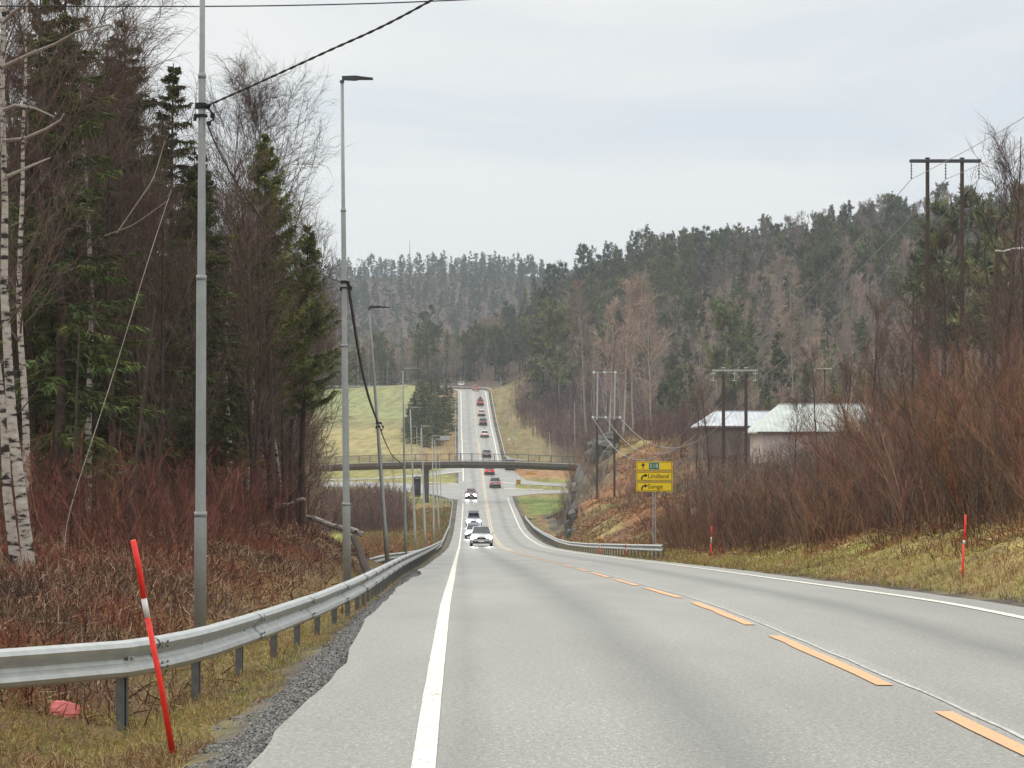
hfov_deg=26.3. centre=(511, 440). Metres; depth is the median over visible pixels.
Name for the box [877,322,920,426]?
bare tree
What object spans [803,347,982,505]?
shrub
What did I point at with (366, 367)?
spruce tree
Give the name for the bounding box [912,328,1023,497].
shrub
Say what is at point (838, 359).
bare tree
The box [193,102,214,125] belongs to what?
cable clamp
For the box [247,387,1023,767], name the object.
road
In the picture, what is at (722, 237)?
pine tree
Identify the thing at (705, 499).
shrub
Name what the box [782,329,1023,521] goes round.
shrub
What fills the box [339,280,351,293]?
cable clamp
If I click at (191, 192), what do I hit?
spruce tree
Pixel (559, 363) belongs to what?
birch tree
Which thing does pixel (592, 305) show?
pine tree
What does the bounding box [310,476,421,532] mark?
willow thicket
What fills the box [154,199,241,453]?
bare tree
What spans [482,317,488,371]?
birch tree
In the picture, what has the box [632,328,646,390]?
birch tree
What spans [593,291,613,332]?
pine tree
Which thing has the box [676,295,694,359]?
spruce tree
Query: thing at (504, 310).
pine tree
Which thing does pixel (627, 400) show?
bare tree
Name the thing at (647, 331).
birch tree
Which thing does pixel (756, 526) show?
shrub
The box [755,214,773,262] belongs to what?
pine tree
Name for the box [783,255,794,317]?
birch tree
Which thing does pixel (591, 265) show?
spruce tree
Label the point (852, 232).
spruce tree
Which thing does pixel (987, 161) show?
power line
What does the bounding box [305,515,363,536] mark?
fallen log
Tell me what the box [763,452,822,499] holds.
shrub
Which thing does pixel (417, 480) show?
notice cabinet
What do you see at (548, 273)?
distant evergreen forest
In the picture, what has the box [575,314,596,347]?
pine tree
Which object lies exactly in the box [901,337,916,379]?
birch tree
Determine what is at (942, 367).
shrub
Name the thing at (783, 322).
birch tree
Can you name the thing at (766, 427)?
hall
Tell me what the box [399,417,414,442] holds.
spruce tree
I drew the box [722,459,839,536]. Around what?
shrub
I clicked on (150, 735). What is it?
verge grass
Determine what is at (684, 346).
spruce tree
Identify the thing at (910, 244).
pine tree
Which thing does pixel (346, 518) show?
street lamp
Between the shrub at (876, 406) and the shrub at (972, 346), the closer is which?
the shrub at (972, 346)
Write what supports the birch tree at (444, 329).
on the ground at (392, 403)
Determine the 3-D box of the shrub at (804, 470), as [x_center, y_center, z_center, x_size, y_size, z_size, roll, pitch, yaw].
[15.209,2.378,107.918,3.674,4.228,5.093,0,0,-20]
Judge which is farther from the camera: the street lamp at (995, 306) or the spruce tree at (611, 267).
the spruce tree at (611, 267)
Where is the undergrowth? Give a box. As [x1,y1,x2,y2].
[0,404,356,564]
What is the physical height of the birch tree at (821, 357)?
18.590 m
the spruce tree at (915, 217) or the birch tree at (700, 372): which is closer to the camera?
the birch tree at (700, 372)
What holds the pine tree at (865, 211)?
on the ground at (392, 403)
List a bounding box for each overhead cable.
[0,0,460,6]
[206,122,341,282]
[208,0,432,105]
[347,283,378,424]
[378,425,403,464]
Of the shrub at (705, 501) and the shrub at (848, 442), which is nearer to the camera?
the shrub at (848, 442)
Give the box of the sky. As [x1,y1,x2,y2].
[0,0,1023,278]
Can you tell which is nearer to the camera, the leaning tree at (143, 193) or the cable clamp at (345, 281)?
the cable clamp at (345, 281)
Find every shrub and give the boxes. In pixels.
[543,503,561,518]
[552,501,564,523]
[560,490,589,507]
[567,451,578,471]
[569,499,602,515]
[573,480,595,496]
[578,428,603,448]
[580,449,593,470]
[582,465,611,486]
[586,463,601,483]
[589,495,619,513]
[594,486,611,504]
[600,491,637,516]
[615,481,630,496]
[617,428,637,448]
[618,473,637,490]
[620,480,647,500]
[621,484,631,501]
[634,484,656,503]
[635,471,746,545]
[636,486,728,536]
[644,493,719,550]
[653,502,710,548]
[656,518,685,547]
[661,487,734,551]
[669,468,744,543]
[671,475,689,496]
[675,498,734,552]
[676,487,726,514]
[680,477,728,521]
[685,510,734,551]
[686,484,757,551]
[696,448,772,552]
[700,450,818,552]
[708,462,756,499]
[709,473,779,527]
[715,501,770,543]
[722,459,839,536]
[722,479,785,549]
[722,485,762,537]
[723,480,792,515]
[741,467,789,538]
[746,447,827,513]
[748,467,814,530]
[750,455,864,538]
[752,455,815,500]
[755,492,831,545]
[756,491,798,534]
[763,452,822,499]
[766,447,876,519]
[768,473,853,529]
[771,413,875,503]
[772,418,865,488]
[772,462,865,544]
[774,467,841,537]
[775,429,908,543]
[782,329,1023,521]
[782,441,892,547]
[783,365,980,486]
[784,446,839,502]
[786,394,906,471]
[787,447,893,529]
[788,384,985,522]
[790,469,884,540]
[800,400,889,508]
[800,455,896,538]
[801,440,884,533]
[802,454,877,498]
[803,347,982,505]
[807,405,896,482]
[808,358,1022,518]
[808,426,909,506]
[809,405,936,504]
[809,449,874,525]
[811,373,967,511]
[817,396,865,483]
[818,405,916,524]
[819,398,942,513]
[819,407,922,526]
[819,431,987,525]
[821,409,948,522]
[821,425,947,521]
[822,337,1023,531]
[823,376,960,506]
[824,345,994,470]
[829,382,907,474]
[829,414,1016,524]
[837,363,1011,519]
[839,371,963,473]
[839,409,929,524]
[840,342,1008,530]
[844,370,949,460]
[851,376,1001,440]
[855,388,925,492]
[856,387,995,469]
[866,364,1013,455]
[868,392,980,484]
[869,389,991,497]
[870,364,1022,470]
[872,368,1023,515]
[877,344,1001,464]
[877,352,985,454]
[884,331,1023,529]
[890,322,1023,457]
[897,326,1023,488]
[900,345,1023,538]
[902,329,1020,436]
[907,321,1021,491]
[907,387,1023,523]
[912,307,1023,444]
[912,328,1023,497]
[917,378,1021,524]
[918,349,1021,528]
[919,340,1023,522]
[921,350,1021,500]
[921,368,1001,436]
[925,325,1023,445]
[927,300,1023,457]
[928,382,1022,449]
[937,367,1023,510]
[942,331,1023,499]
[943,291,1023,419]
[945,379,1023,488]
[946,366,1023,498]
[967,365,1023,496]
[976,340,1018,489]
[982,343,1023,492]
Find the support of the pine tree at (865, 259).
on the ground at (392, 403)
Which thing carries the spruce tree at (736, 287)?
on the ground at (392, 403)
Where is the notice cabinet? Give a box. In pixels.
[414,476,420,496]
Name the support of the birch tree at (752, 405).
on the ground at (392, 403)
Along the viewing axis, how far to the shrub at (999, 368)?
96.33 m
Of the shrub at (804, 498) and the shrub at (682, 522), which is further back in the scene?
the shrub at (682, 522)
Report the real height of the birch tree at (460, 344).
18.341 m
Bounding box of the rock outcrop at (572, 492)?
[570,481,578,503]
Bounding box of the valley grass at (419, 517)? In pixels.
[354,506,450,563]
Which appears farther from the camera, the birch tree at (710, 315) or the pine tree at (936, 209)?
the birch tree at (710, 315)
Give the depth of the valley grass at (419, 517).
264.11 m
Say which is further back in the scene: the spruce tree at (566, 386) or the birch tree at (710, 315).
the spruce tree at (566, 386)
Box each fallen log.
[276,497,305,508]
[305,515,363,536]
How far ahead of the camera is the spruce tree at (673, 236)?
731.08 m
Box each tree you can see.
[0,0,109,513]
[0,0,126,481]
[0,0,136,568]
[0,0,166,508]
[0,0,173,521]
[0,0,211,287]
[0,0,234,512]
[0,26,89,396]
[0,65,106,495]
[0,119,103,501]
[17,49,175,511]
[25,25,196,514]
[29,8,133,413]
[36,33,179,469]
[47,12,220,507]
[63,61,178,502]
[64,189,171,553]
[66,162,186,517]
[67,73,176,378]
[68,29,194,487]
[69,328,79,538]
[96,178,192,473]
[101,158,196,477]
[102,158,210,516]
[105,200,167,235]
[109,90,185,452]
[111,63,255,504]
[116,141,164,232]
[126,307,155,538]
[134,172,252,504]
[138,146,239,432]
[144,225,234,442]
[145,30,356,516]
[149,112,232,475]
[151,151,268,505]
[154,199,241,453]
[155,159,261,505]
[158,166,241,377]
[159,47,332,504]
[205,126,311,516]
[206,204,268,485]
[208,164,326,515]
[208,167,288,487]
[209,213,330,451]
[213,133,316,521]
[213,209,284,474]
[215,185,318,478]
[216,186,306,528]
[216,192,272,476]
[216,225,338,498]
[224,361,298,501]
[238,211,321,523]
[243,298,318,514]
[244,262,365,478]
[254,295,363,501]
[259,186,350,524]
[262,338,321,517]
[263,260,349,523]
[265,224,341,526]
[266,282,375,502]
[271,297,338,515]
[277,420,342,528]
[279,273,379,518]
[286,417,337,507]
[294,413,341,535]
[333,327,353,385]
[348,333,365,385]
[348,340,367,385]
[351,336,361,365]
[351,534,370,572]
[355,338,372,385]
[362,332,376,385]
[366,330,394,384]
[369,341,388,384]
[371,361,378,383]
[375,332,395,384]
[375,339,394,384]
[382,333,392,384]
[385,327,396,355]
[385,345,399,384]
[392,347,402,384]
[393,349,399,382]
[399,346,412,379]
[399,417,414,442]
[400,335,415,382]
[400,405,415,435]
[401,395,418,432]
[402,333,413,382]
[402,355,414,380]
[406,409,424,443]
[407,303,439,384]
[407,329,426,382]
[408,381,425,416]
[409,397,434,443]
[413,379,443,431]
[417,334,443,381]
[417,415,435,447]
[420,377,445,430]
[421,394,442,441]
[423,339,436,374]
[426,378,447,413]
[426,410,445,445]
[430,321,443,349]
[430,397,449,438]
[433,380,445,421]
[434,345,442,379]
[436,329,457,383]
[436,410,451,441]
[437,342,448,382]
[439,383,454,416]
[439,395,452,427]
[441,325,452,367]
[441,405,457,431]
[446,351,455,382]
[447,386,457,412]
[451,345,463,377]
[453,328,476,380]
[454,341,464,380]
[457,328,463,377]
[462,318,484,381]
[462,336,479,380]
[462,360,478,380]
[468,323,487,376]
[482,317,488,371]
[484,313,496,367]
[485,312,495,371]
[486,323,503,377]
[489,328,510,376]
[490,309,505,329]
[491,324,510,376]
[492,336,511,385]
[494,346,510,372]
[499,307,510,323]
[503,315,516,346]
[512,313,521,362]
[516,300,525,323]
[518,279,564,410]
[518,285,528,316]
[528,277,538,303]
[532,365,545,393]
[533,330,548,379]
[536,298,576,424]
[545,338,568,390]
[551,335,566,381]
[552,344,563,385]
[554,298,573,336]
[556,366,568,406]
[557,277,598,437]
[557,284,573,305]
[562,291,574,308]
[563,310,582,350]
[566,283,575,309]
[566,359,571,408]
[571,264,579,299]
[571,336,595,373]
[571,342,596,376]
[574,286,589,320]
[575,306,587,353]
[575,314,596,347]
[576,373,584,403]
[578,362,588,389]
[585,301,603,335]
[585,328,606,383]
[586,261,597,305]
[586,349,601,404]
[587,313,596,337]
[588,293,629,431]
[591,284,609,332]
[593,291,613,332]
[594,334,617,396]
[597,326,617,356]
[598,377,613,430]
[601,278,619,318]
[601,314,619,366]
[602,240,612,276]
[606,277,653,437]
[607,258,616,296]
[609,250,620,288]
[609,308,632,350]
[611,245,619,270]
[612,371,628,420]
[613,271,625,313]
[613,376,629,430]
[613,405,622,426]
[614,251,624,291]
[614,265,627,286]
[614,340,626,383]
[616,365,630,392]
[616,395,635,435]
[617,262,662,429]
[623,241,629,267]
[624,241,635,277]
[624,257,641,282]
[624,294,675,422]
[630,321,646,352]
[630,338,657,404]
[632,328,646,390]
[635,237,639,253]
[635,252,648,277]
[635,376,649,433]
[637,249,649,271]
[641,246,654,273]
[643,230,658,263]
[643,319,651,369]
[645,268,665,324]
[648,358,665,409]
[651,379,681,434]
[655,232,668,265]
[655,310,672,347]
[656,237,671,258]
[656,352,673,400]
[659,327,671,356]
[659,360,692,414]
[664,249,673,268]
[665,339,678,353]
[666,239,675,277]
[666,299,678,344]
[666,326,678,368]
[667,351,683,379]
[668,230,676,265]
[674,234,690,262]
[674,400,693,457]
[675,356,687,399]
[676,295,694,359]
[676,296,700,342]
[676,326,685,354]
[677,226,685,254]
[678,335,696,396]
[682,378,719,485]
[684,233,698,253]
[684,362,690,390]
[685,230,698,270]
[685,364,701,416]
[685,391,709,472]
[686,334,695,363]
[690,372,714,411]
[691,304,712,372]
[692,375,712,410]
[693,294,703,335]
[693,363,708,412]
[696,298,771,410]
[696,326,706,364]
[697,297,712,363]
[699,338,708,389]
[702,233,715,278]
[704,309,713,341]
[705,340,717,405]
[705,397,719,413]
[707,294,723,326]
[708,232,726,278]
[708,330,719,371]
[711,295,739,342]
[714,386,737,410]
[717,232,731,270]
[718,383,735,410]
[724,228,741,269]
[725,350,742,409]
[727,277,744,339]
[727,336,757,408]
[728,223,745,272]
[731,293,741,353]
[735,374,748,410]
[736,226,756,286]
[736,250,751,303]
[738,290,756,342]
[740,272,752,297]
[740,316,764,379]
[740,393,758,410]
[741,297,751,326]
[741,298,753,361]
[742,365,760,408]
[742,375,759,410]
[745,272,758,307]
[746,300,761,343]
[747,225,764,267]
[747,311,760,346]
[748,363,776,399]
[748,399,756,410]
[749,271,764,318]
[749,353,762,399]
[750,257,764,300]
[753,386,761,399]
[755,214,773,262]
[755,275,771,313]
[759,229,770,267]
[759,283,776,339]
[759,383,770,409]
[761,324,802,403]
[763,395,778,410]
[765,307,785,371]
[767,292,813,394]
[770,251,786,290]
[771,241,786,282]
[771,383,789,404]
[773,286,784,304]
[774,392,816,486]
[775,314,787,334]
[776,247,799,312]
[777,290,787,321]
[779,232,796,281]
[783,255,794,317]
[785,361,807,398]
[787,226,800,258]
[787,338,838,473]
[789,392,803,403]
[790,266,800,323]
[792,349,814,391]
[794,233,822,315]
[794,243,807,277]
[794,368,816,391]
[796,247,817,308]
[797,361,821,401]
[800,345,817,367]
[800,376,817,403]
[802,225,809,244]
[802,336,832,403]
[803,336,814,365]
[806,373,828,403]
[807,217,829,253]
[810,362,829,403]
[811,341,843,393]
[812,307,825,350]
[814,282,840,349]
[816,212,834,243]
[818,349,871,497]
[820,299,843,341]
[823,367,843,398]
[825,242,851,303]
[826,345,833,359]
[827,204,836,236]
[827,373,839,403]
[833,348,847,371]
[835,206,853,262]
[835,362,855,403]
[836,352,859,396]
[838,200,855,235]
[838,254,851,314]
[840,221,856,285]
[842,235,853,301]
[843,344,862,400]
[845,257,853,290]
[845,264,861,310]
[845,279,856,326]
[847,328,869,379]
[848,272,868,318]
[849,317,873,347]
[850,275,860,318]
[850,329,856,365]
[851,225,878,285]
[851,364,871,405]
[852,249,874,306]
[852,315,871,396]
[852,318,901,432]
[853,227,864,250]
[854,283,911,434]
[855,204,871,242]
[855,369,872,403]
[859,377,891,421]
[860,207,878,240]
[866,345,882,379]
[866,359,885,406]
[867,201,882,230]
[870,227,896,297]
[870,279,882,319]
[874,250,948,425]
[877,306,890,374]
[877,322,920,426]
[879,256,904,324]
[880,193,892,222]
[880,196,903,229]
[880,207,993,431]
[880,231,902,290]
[882,199,903,229]
[882,368,907,408]
[883,347,897,399]
[885,252,901,300]
[885,360,911,411]
[889,191,902,243]
[889,235,909,277]
[890,196,913,237]
[890,322,907,360]
[894,202,975,388]
[896,235,916,267]
[897,245,908,307]
[897,296,959,422]
[899,234,914,303]
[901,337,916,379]
[902,204,919,259]
[904,210,915,230]
[905,260,918,285]
[906,181,989,393]
[913,214,924,249]
[930,181,951,228]
[931,215,949,231]
[932,189,1022,383]
[933,116,1023,399]
[939,176,1023,363]
[959,184,978,232]
[965,208,974,242]
[965,279,1021,407]
[965,343,980,383]
[966,356,984,387]
[968,217,981,244]
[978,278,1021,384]
[980,190,1023,388]
[985,189,997,206]
[987,192,995,207]
[994,197,1003,211]
[1001,202,1019,258]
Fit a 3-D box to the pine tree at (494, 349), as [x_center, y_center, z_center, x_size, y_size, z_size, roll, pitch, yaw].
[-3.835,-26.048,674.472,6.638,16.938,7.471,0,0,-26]
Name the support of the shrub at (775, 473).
on the ground at (392, 403)
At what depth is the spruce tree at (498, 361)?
648.73 m
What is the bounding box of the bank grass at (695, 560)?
[608,501,1023,602]
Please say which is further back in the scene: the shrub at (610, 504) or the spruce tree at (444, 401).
the spruce tree at (444, 401)
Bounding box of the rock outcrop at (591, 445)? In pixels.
[584,435,612,464]
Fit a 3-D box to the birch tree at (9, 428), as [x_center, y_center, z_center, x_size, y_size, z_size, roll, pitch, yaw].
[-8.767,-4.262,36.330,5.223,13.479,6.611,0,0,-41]
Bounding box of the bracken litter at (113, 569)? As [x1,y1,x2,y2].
[0,497,372,730]
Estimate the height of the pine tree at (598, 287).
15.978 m
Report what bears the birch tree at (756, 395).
on the ground at (392, 403)
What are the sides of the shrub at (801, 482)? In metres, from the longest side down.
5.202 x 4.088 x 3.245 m
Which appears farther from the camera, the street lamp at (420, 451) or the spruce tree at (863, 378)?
the street lamp at (420, 451)
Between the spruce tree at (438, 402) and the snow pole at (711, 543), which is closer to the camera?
the snow pole at (711, 543)
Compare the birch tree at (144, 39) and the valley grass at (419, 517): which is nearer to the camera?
the birch tree at (144, 39)
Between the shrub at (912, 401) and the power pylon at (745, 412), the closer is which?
the shrub at (912, 401)
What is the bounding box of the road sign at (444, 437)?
[440,436,449,439]
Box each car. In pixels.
[458,381,464,386]
[463,524,480,538]
[464,488,477,498]
[464,510,482,526]
[468,526,494,545]
[472,385,478,389]
[476,397,483,404]
[477,409,485,415]
[478,418,487,424]
[480,430,488,436]
[481,449,491,456]
[484,468,494,474]
[488,477,500,487]
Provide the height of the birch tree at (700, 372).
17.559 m
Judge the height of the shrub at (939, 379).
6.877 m
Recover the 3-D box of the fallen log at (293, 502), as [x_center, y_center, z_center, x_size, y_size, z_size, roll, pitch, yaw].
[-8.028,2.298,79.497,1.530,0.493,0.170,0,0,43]
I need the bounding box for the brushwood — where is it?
[632,397,1023,556]
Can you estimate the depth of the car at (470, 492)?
342.51 m
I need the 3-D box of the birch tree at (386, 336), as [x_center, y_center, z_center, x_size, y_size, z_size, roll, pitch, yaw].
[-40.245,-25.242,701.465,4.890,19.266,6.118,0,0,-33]
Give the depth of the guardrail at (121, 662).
19.37 m
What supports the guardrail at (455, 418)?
on the ground at (392, 403)
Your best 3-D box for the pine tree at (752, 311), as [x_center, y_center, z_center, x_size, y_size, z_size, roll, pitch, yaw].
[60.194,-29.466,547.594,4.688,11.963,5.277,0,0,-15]
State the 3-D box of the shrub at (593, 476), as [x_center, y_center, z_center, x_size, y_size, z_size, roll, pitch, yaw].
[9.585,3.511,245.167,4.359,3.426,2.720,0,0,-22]
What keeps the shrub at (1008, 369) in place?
on the ground at (392, 403)
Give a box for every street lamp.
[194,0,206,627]
[340,75,372,581]
[368,306,389,562]
[402,367,418,554]
[409,407,422,549]
[420,432,420,476]
[421,425,427,546]
[432,435,437,542]
[434,439,439,532]
[439,457,441,515]
[574,402,574,441]
[990,247,1022,415]
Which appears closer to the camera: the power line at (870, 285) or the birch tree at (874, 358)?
the power line at (870, 285)
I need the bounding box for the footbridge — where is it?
[317,453,577,501]
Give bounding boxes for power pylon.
[592,371,620,497]
[711,367,757,485]
[817,368,831,395]
[909,157,980,387]
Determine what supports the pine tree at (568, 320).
on the ground at (392, 403)
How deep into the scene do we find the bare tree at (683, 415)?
235.04 m
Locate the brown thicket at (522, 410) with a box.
[509,345,688,454]
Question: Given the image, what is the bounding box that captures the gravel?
[2,571,419,767]
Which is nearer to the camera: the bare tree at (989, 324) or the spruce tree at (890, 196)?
the bare tree at (989, 324)
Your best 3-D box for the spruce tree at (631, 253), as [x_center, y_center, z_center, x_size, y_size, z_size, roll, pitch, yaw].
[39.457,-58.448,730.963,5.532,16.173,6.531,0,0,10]
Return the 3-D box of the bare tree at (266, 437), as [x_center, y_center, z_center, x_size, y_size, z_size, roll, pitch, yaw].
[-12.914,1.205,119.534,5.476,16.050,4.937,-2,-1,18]
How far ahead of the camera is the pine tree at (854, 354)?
450.09 m
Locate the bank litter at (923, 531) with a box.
[644,497,1023,560]
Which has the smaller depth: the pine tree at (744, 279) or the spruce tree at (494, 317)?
the pine tree at (744, 279)
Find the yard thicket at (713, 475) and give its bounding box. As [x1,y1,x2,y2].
[667,417,842,513]
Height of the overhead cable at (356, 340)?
2.598 m
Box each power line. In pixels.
[593,382,712,459]
[606,382,733,453]
[620,382,754,447]
[713,180,910,381]
[734,179,945,381]
[755,179,978,381]
[911,117,1023,179]
[947,144,1023,178]
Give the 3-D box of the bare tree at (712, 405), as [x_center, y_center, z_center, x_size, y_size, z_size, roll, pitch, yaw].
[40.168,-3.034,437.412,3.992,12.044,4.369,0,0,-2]
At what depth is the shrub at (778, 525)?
77.68 m
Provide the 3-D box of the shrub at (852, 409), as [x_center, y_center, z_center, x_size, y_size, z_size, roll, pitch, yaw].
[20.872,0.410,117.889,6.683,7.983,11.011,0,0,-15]
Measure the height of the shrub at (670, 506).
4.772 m
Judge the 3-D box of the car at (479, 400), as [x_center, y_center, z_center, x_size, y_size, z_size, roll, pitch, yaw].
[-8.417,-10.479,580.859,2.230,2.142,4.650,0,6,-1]
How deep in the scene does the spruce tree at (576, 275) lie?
764.61 m
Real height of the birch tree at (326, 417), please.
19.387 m
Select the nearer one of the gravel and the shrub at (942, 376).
the gravel
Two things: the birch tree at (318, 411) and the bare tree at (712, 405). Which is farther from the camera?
the bare tree at (712, 405)
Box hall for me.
[748,404,875,465]
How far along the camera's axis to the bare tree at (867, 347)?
150.36 m
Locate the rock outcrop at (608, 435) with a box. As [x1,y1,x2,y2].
[592,431,620,463]
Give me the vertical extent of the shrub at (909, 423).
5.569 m
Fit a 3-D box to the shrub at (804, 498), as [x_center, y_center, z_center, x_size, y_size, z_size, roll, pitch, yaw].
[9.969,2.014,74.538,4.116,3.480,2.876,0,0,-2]
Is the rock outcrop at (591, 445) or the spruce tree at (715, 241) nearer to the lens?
the rock outcrop at (591, 445)
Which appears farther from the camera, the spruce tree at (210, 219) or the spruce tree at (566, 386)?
the spruce tree at (566, 386)
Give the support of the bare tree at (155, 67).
on the ground at (392, 403)
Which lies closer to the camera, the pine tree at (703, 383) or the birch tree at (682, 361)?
the pine tree at (703, 383)
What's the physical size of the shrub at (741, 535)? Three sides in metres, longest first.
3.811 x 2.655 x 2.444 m
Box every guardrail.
[0,502,452,730]
[327,386,526,461]
[369,542,441,563]
[429,494,451,504]
[455,396,455,455]
[525,516,663,558]
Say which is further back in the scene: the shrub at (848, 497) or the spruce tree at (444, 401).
the spruce tree at (444, 401)
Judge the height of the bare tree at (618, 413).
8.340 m
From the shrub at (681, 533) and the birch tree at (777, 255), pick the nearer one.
the shrub at (681, 533)
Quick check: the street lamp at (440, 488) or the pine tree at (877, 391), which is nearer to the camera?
the street lamp at (440, 488)
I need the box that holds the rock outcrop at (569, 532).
[566,527,574,539]
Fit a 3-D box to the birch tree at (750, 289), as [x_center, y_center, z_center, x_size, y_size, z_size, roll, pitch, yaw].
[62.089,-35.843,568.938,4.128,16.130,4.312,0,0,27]
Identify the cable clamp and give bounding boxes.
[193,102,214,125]
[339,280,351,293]
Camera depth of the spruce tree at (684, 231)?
778.33 m
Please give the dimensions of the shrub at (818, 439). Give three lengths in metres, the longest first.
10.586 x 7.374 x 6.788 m
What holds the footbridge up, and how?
on the ground at (392, 403)
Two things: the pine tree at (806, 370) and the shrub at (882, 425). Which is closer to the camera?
the shrub at (882, 425)
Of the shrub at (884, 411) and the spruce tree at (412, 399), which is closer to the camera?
the shrub at (884, 411)
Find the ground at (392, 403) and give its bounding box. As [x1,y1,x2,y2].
[0,235,1023,767]
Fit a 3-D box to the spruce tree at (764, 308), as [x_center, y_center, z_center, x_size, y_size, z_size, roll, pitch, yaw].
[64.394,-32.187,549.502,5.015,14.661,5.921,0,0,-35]
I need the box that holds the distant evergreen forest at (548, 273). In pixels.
[312,215,919,385]
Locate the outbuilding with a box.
[691,411,769,460]
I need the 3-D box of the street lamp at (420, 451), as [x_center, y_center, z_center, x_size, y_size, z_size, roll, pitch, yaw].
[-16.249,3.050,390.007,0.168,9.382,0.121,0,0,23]
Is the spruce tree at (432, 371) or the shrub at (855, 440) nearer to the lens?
the shrub at (855, 440)
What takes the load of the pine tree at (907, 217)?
on the ground at (392, 403)
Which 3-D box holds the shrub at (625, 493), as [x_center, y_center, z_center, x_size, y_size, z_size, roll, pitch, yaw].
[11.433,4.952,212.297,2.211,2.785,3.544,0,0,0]
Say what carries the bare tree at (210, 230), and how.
on the ground at (392, 403)
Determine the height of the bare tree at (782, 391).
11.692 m
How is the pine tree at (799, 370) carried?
on the ground at (392, 403)
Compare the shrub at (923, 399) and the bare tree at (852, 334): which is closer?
the shrub at (923, 399)
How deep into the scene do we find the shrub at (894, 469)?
61.77 m
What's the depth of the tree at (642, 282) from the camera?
434.46 m
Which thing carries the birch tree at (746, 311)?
on the ground at (392, 403)
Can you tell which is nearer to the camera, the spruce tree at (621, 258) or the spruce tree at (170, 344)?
the spruce tree at (170, 344)
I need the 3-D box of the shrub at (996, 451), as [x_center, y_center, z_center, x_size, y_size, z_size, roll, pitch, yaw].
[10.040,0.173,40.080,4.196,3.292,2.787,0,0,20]
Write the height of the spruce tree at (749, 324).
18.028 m
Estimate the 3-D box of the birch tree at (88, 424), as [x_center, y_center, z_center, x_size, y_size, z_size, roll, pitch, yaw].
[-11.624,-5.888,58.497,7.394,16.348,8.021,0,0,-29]
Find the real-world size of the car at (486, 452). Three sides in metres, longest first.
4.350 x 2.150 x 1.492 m
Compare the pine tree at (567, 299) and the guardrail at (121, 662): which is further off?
the pine tree at (567, 299)
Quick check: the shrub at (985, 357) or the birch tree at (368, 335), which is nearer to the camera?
the shrub at (985, 357)
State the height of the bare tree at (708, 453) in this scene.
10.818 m
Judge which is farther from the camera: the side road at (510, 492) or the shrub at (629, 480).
the side road at (510, 492)
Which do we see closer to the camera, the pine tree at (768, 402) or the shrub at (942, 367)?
the shrub at (942, 367)
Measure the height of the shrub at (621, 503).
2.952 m
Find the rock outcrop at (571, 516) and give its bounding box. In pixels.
[563,506,577,537]
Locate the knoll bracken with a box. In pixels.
[553,432,691,549]
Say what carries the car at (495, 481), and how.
on the road at (517, 645)
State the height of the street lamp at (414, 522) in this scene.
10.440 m
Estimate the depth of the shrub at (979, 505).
53.21 m
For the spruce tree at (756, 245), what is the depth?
679.26 m
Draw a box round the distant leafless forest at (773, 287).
[316,182,1023,418]
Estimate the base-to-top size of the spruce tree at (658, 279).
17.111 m
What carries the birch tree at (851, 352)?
on the ground at (392, 403)
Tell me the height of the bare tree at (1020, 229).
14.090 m
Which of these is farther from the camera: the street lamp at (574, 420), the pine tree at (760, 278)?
the pine tree at (760, 278)
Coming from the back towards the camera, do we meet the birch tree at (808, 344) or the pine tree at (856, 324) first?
the pine tree at (856, 324)
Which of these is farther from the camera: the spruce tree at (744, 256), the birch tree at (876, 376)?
the spruce tree at (744, 256)
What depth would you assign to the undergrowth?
52.38 m
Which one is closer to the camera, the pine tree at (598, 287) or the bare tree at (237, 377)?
the bare tree at (237, 377)
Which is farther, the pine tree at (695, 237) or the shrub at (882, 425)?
the pine tree at (695, 237)
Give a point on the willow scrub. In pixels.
(374, 547)
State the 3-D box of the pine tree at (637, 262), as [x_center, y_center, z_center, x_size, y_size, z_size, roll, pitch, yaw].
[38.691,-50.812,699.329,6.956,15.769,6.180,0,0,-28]
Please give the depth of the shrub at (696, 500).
134.47 m
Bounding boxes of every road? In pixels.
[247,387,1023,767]
[316,482,459,499]
[322,468,461,479]
[502,469,567,486]
[502,483,515,489]
[504,489,567,496]
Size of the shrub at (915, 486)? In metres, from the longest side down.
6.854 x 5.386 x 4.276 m
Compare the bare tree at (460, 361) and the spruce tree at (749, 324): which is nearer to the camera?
the spruce tree at (749, 324)
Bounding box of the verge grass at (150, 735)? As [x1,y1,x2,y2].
[0,535,404,767]
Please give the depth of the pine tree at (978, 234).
590.48 m
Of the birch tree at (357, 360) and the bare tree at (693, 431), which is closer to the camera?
the bare tree at (693, 431)
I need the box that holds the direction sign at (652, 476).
[636,461,672,555]
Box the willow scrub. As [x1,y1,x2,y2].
[335,531,413,563]
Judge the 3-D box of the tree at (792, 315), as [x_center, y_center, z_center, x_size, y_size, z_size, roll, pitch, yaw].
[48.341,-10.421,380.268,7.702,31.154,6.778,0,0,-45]
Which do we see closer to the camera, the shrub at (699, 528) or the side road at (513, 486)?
the shrub at (699, 528)
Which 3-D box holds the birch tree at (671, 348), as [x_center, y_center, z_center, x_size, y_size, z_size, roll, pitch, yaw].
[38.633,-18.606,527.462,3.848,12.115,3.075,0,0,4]
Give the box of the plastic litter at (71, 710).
[49,700,79,717]
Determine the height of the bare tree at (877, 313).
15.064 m
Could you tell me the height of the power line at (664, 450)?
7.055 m
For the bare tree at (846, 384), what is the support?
on the ground at (392, 403)
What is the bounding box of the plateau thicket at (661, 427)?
[627,389,832,481]
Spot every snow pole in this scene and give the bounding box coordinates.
[131,539,174,753]
[710,527,711,553]
[961,515,966,575]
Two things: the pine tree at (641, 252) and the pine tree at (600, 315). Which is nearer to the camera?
the pine tree at (600, 315)

